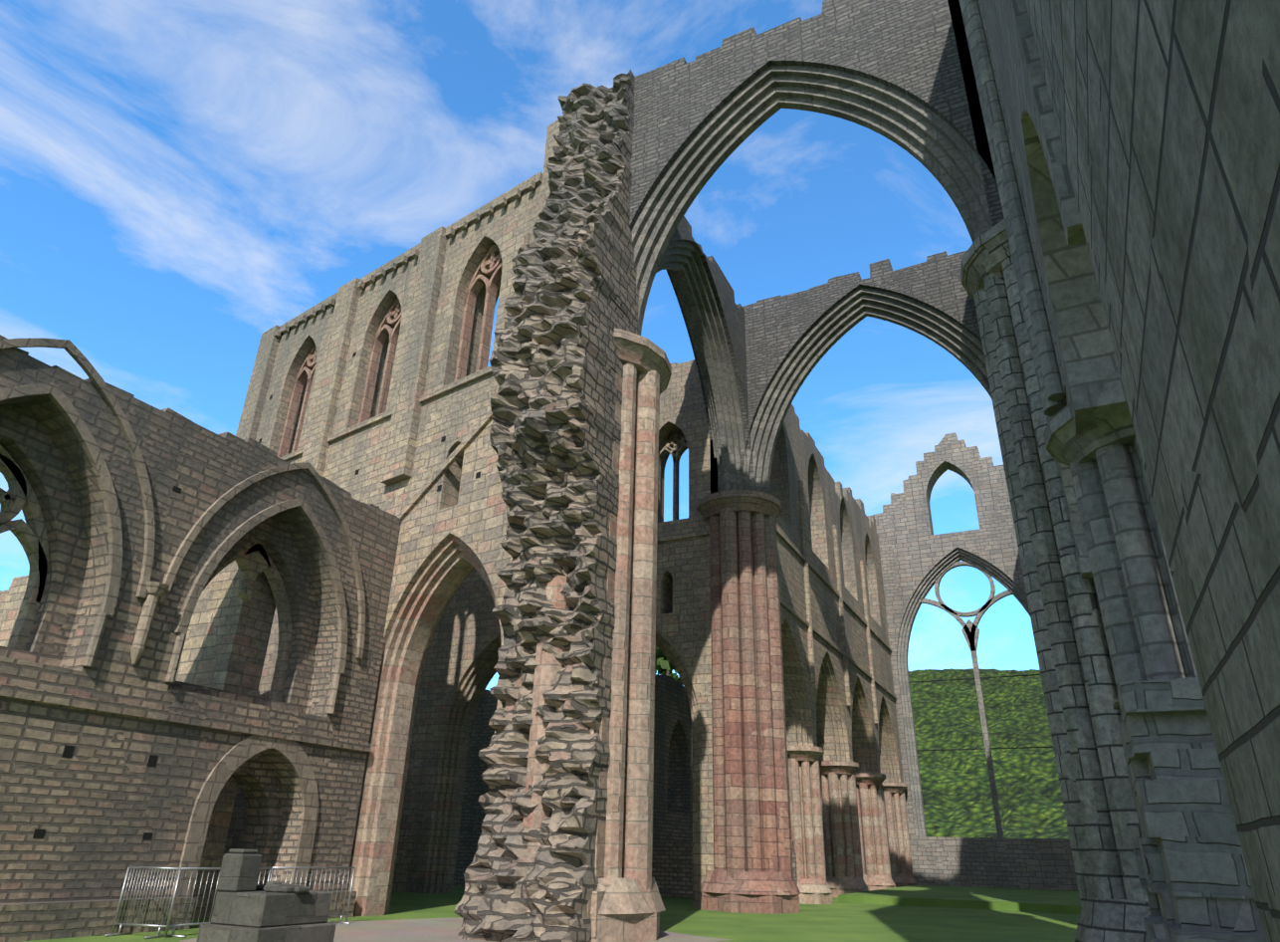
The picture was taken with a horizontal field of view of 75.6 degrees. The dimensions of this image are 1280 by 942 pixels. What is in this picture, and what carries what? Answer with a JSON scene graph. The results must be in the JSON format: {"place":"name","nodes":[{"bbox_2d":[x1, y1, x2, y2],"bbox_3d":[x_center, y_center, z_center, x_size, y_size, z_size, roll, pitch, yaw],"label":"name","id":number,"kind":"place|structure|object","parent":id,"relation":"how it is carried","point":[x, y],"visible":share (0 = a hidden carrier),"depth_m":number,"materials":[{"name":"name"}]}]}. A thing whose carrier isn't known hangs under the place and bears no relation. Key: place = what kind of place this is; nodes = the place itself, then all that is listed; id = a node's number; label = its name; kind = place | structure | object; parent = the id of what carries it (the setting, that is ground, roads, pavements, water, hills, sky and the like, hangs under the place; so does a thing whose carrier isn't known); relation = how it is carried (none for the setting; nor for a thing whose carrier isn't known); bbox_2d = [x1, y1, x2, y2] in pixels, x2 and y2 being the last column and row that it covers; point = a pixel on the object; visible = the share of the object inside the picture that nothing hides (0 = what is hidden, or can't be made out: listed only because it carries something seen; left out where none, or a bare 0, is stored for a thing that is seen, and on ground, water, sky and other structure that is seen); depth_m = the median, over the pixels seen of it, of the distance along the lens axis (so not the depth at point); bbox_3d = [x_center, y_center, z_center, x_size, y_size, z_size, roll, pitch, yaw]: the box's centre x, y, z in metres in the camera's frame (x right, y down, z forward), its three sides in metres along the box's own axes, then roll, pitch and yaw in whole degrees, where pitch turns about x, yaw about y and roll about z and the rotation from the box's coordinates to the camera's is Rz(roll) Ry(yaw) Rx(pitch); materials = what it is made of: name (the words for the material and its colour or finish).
{"place":"outdoors","nodes":[
{"label":"outdoors","id":0,"kind":"place"},
{"bbox_2d":[0,560,275,918],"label":"cloister range","id":1,"kind":"structure","parent":0,"point":[226,642],"depth_m":20.62,"materials":[{"name":"beige stone"}]},
{"bbox_2d":[180,916,732,941],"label":"gravel path","id":2,"kind":"structure","parent":0,"point":[427,930],"depth_m":16.69,"materials":[{"name":"grey gravel"}]},
{"bbox_2d":[159,865,271,937],"bbox_3d":[-7.983,8.183,15.757,0.600,1.119,2.247,-8,-26,20],"label":"crowd barrier","id":3,"kind":"object","parent":2,"relation":"on","point":[174,925],"visible":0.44,"depth_m":15.22,"materials":[{"name":"silver metal"}]},
{"bbox_2d":[196,848,336,941],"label":"stone pedestal","id":4,"kind":"object","parent":2,"relation":"on","point":[247,908],"visible":1,"depth_m":12.94,"materials":[{"name":"stone"}]},
{"bbox_2d":[269,865,355,923],"bbox_3d":[-6.993,9.014,17.506,0.600,1.119,2.103,-14,-29,31],"label":"crowd barrier","id":5,"kind":"object","parent":2,"relation":"on","point":[326,867],"visible":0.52,"depth_m":17.92,"materials":[{"name":"silver metal"}]},
{"bbox_2d":[454,69,639,941],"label":"broken wall end","id":6,"kind":"object","parent":2,"relation":"on","point":[570,306],"depth_m":18.67,"materials":[{"name":"stone"}]},
{"bbox_2d":[611,0,996,229],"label":"crossing arch","id":7,"kind":"structure","parent":6,"relation":"attached to","point":[909,48],"depth_m":22.44,"materials":[{"name":"stone"}]},
{"bbox_2d":[631,65,992,335],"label":"crossing arch orders","id":8,"kind":"object","parent":7,"relation":"attached to","point":[940,149],"visible":0.69,"depth_m":22.61,"materials":[{"name":"grey stone"}]},
{"bbox_2d":[516,328,671,941],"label":"pier","id":9,"kind":"structure","parent":2,"relation":"on","point":[632,906],"depth_m":17.95,"materials":[{"name":"beige stone"}]},
{"bbox_2d":[0,0,1039,689],"label":"sky","id":10,"kind":"structure","parent":0,"point":[182,181],"materials":[{"name":"blue"}]},
{"bbox_2d":[19,885,1079,941],"bbox_3d":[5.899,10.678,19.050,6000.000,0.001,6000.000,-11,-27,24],"label":"ground","id":11,"kind":"structure","parent":0,"point":[836,921],"depth_m":21.36,"materials":[{"name":"green plant"}]},
{"bbox_2d":[104,865,181,938],"bbox_3d":[-8.908,7.760,14.890,1.165,1.119,0.600,-5,-25,13],"label":"crowd barrier","id":12,"kind":"object","parent":11,"relation":"on","point":[120,924],"visible":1,"depth_m":14.88,"materials":[{"name":"silver metal"}]},
{"bbox_2d":[0,334,401,941],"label":"wall","id":13,"kind":"structure","parent":11,"relation":"on","point":[100,801],"depth_m":16.60,"materials":[{"name":"brown stone"}]},
{"bbox_2d":[32,485,181,839],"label":"putlog holes","id":14,"kind":"object","parent":13,"relation":"attached to","point":[68,751],"visible":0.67,"depth_m":15.09,"materials":[{"name":"black"}]},
{"bbox_2d":[0,443,291,700],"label":"window tracery","id":15,"kind":"object","parent":13,"relation":"attached to","point":[31,535],"visible":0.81,"depth_m":16.15,"materials":[{"name":"beige stone"}]},
{"bbox_2d":[0,338,365,896],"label":"arch mouldings","id":16,"kind":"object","parent":13,"relation":"attached to","point":[238,754],"depth_m":17.16,"materials":[{"name":"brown stone"}]},
{"bbox_2d":[213,119,559,912],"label":"transept wall","id":17,"kind":"structure","parent":11,"relation":"on","point":[401,458],"depth_m":26.32,"materials":[{"name":"beige stone"}]},
{"bbox_2d":[258,351,480,507],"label":"putlog holes","id":18,"kind":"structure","parent":17,"relation":"attached to","point":[478,474],"depth_m":24.14,"materials":[{"name":"black"}]},
{"bbox_2d":[277,244,502,457],"bbox_3d":[-8.729,-3.837,28.796,12.130,5.213,0.320,-16,-30,34],"label":"window tracery","id":19,"kind":"object","parent":17,"relation":"in","point":[491,265],"visible":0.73,"depth_m":28.47,"materials":[{"name":"beige stone"}]},
{"bbox_2d":[345,535,500,915],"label":"aisle arch orders","id":20,"kind":"object","parent":17,"relation":"attached to","point":[455,560],"visible":0.54,"depth_m":21.95,"materials":[{"name":"beige stone"}]},
{"bbox_2d":[392,359,717,908],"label":"wall","id":21,"kind":"structure","parent":11,"relation":"on","point":[467,634],"depth_m":31.70,"materials":[{"name":"beige stone"}]},
{"bbox_2d":[657,428,688,522],"bbox_3d":[-3.690,1.251,35.595,13.430,4.293,0.320,-11,-27,24],"label":"window tracery","id":22,"kind":"object","parent":21,"relation":"in","point":[680,448],"visible":0.31,"depth_m":33.54,"materials":[{"name":"beige stone"}]},
{"bbox_2d":[426,631,700,907],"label":"chapel arch orders","id":23,"kind":"object","parent":11,"relation":"on","point":[474,685],"visible":0.29,"depth_m":31.57,"materials":[{"name":"beige stone"}]},
{"bbox_2d":[453,688,797,897],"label":"chapel wall","id":24,"kind":"structure","parent":11,"relation":"on","point":[672,867],"depth_m":36.84,"materials":[{"name":"grey stone"}]},
{"bbox_2d":[654,645,682,681],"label":"tree","id":25,"kind":"object","parent":11,"relation":"on","point":[664,665],"visible":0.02,"depth_m":75.98,"materials":[{"name":"green plant"}]},
{"bbox_2d":[652,670,692,851],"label":"presbytery aisle wall","id":26,"kind":"structure","parent":11,"relation":"on","point":[673,783],"depth_m":38.13,"materials":[{"name":"grey stone"}]},
{"bbox_2d":[696,489,800,913],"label":"pier","id":27,"kind":"structure","parent":11,"relation":"on","point":[751,872],"depth_m":27.21,"materials":[{"name":"red stone"}]},
{"bbox_2d":[666,215,753,474],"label":"crossing arch","id":28,"kind":"structure","parent":27,"relation":"on","point":[732,313],"depth_m":31.71,"materials":[{"name":"stone"}]},
{"bbox_2d":[655,240,749,491],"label":"crossing arch orders","id":29,"kind":"object","parent":28,"relation":"attached to","point":[682,263],"visible":0.5,"depth_m":31.19,"materials":[{"name":"grey stone"}]},
{"bbox_2d":[769,404,903,782],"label":"clerestory wall","id":30,"kind":"structure","parent":11,"relation":"on","point":[832,602],"depth_m":40.26,"materials":[{"name":"beige stone"}]},
{"bbox_2d":[781,622,897,782],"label":"arcade arches","id":31,"kind":"structure","parent":30,"relation":"attached to","point":[831,743],"depth_m":37.73,"materials":[{"name":"beige stone"}]},
{"bbox_2d":[786,745,917,903],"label":"arcade piers","id":32,"kind":"structure","parent":30,"relation":"attached to","point":[849,828],"depth_m":36.38,"materials":[{"name":"stone"}]},
{"bbox_2d":[838,884,1081,913],"bbox_3d":[15.602,18.933,36.740,9.200,0.250,17.600,-11,-27,24],"label":"grass mound","id":33,"kind":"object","parent":11,"relation":"on","point":[1042,900],"depth_m":31.40,"materials":[{"name":"green plant"}]},
{"bbox_2d":[872,431,1078,890],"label":"wall","id":34,"kind":"structure","parent":11,"relation":"on","point":[915,550],"depth_m":51.37,"materials":[{"name":"stone"}]},
{"bbox_2d":[897,548,1030,837],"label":"tracery window","id":35,"kind":"structure","parent":34,"relation":"attached to","point":[939,571],"depth_m":50.24,"materials":[{"name":"stone"}]},
{"bbox_2d":[908,673,1053,750],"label":"window tie bars","id":36,"kind":"object","parent":35,"relation":"attached to","point":[979,748],"depth_m":48.33,"materials":[{"name":"grey metal"}]},
{"bbox_2d":[1112,676,1265,941],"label":"pier base","id":37,"kind":"object","parent":11,"relation":"on","point":[1194,880],"visible":0.69,"depth_m":7.17,"materials":[{"name":"grey stone"}]},
{"bbox_2d":[1043,403,1197,692],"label":"engaged column","id":38,"kind":"structure","parent":37,"relation":"on","point":[1144,623],"depth_m":8.79,"materials":[{"name":"stone"}]},
{"bbox_3d":[13.432,5.697,24.069,3.248,13.600,3.248,-11,-27,24],"label":"pier","id":39,"kind":"object","parent":11,"relation":"on","visible":0},
{"bbox_2d":[709,249,981,493],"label":"crossing arch","id":40,"kind":"structure","parent":39,"relation":"on","point":[778,328],"depth_m":32.16,"materials":[{"name":"stone"}]},
{"bbox_2d":[743,286,991,493],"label":"crossing arch orders","id":41,"kind":"object","parent":40,"relation":"attached to","point":[826,332],"visible":0.75,"depth_m":31.76,"materials":[{"name":"grey stone"}]},
{"bbox_2d":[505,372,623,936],"bbox_3d":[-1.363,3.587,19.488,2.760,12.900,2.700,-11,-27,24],"label":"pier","id":42,"kind":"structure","parent":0,"point":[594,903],"depth_m":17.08,"materials":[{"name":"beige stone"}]},
{"bbox_2d":[908,667,1069,839],"bbox_3d":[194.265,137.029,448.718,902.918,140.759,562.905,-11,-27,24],"label":"wooded hillside","id":43,"kind":"structure","parent":0,"point":[957,793],"depth_m":385.22,"materials":[{"name":"green plant"}]},
{"bbox_2d":[959,0,1129,579],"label":"wall","id":44,"kind":"structure","parent":0,"point":[1076,365],"depth_m":9.19,"materials":[{"name":"grey stone"}]},
{"bbox_2d":[959,219,1150,941],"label":"pier","id":45,"kind":"structure","parent":0,"point":[1079,686],"depth_m":14.23,"materials":[{"name":"grey stone"}]},
{"bbox_2d":[947,0,1004,226],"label":"crossing arch","id":46,"kind":"structure","parent":45,"relation":"on","point":[993,199],"depth_m":18.50,"materials":[{"name":"stone"}]},
{"bbox_2d":[1025,0,1279,941],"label":"wall","id":47,"kind":"structure","parent":0,"point":[1167,113],"depth_m":3.47,"materials":[{"name":"grey stone"}]}
]}

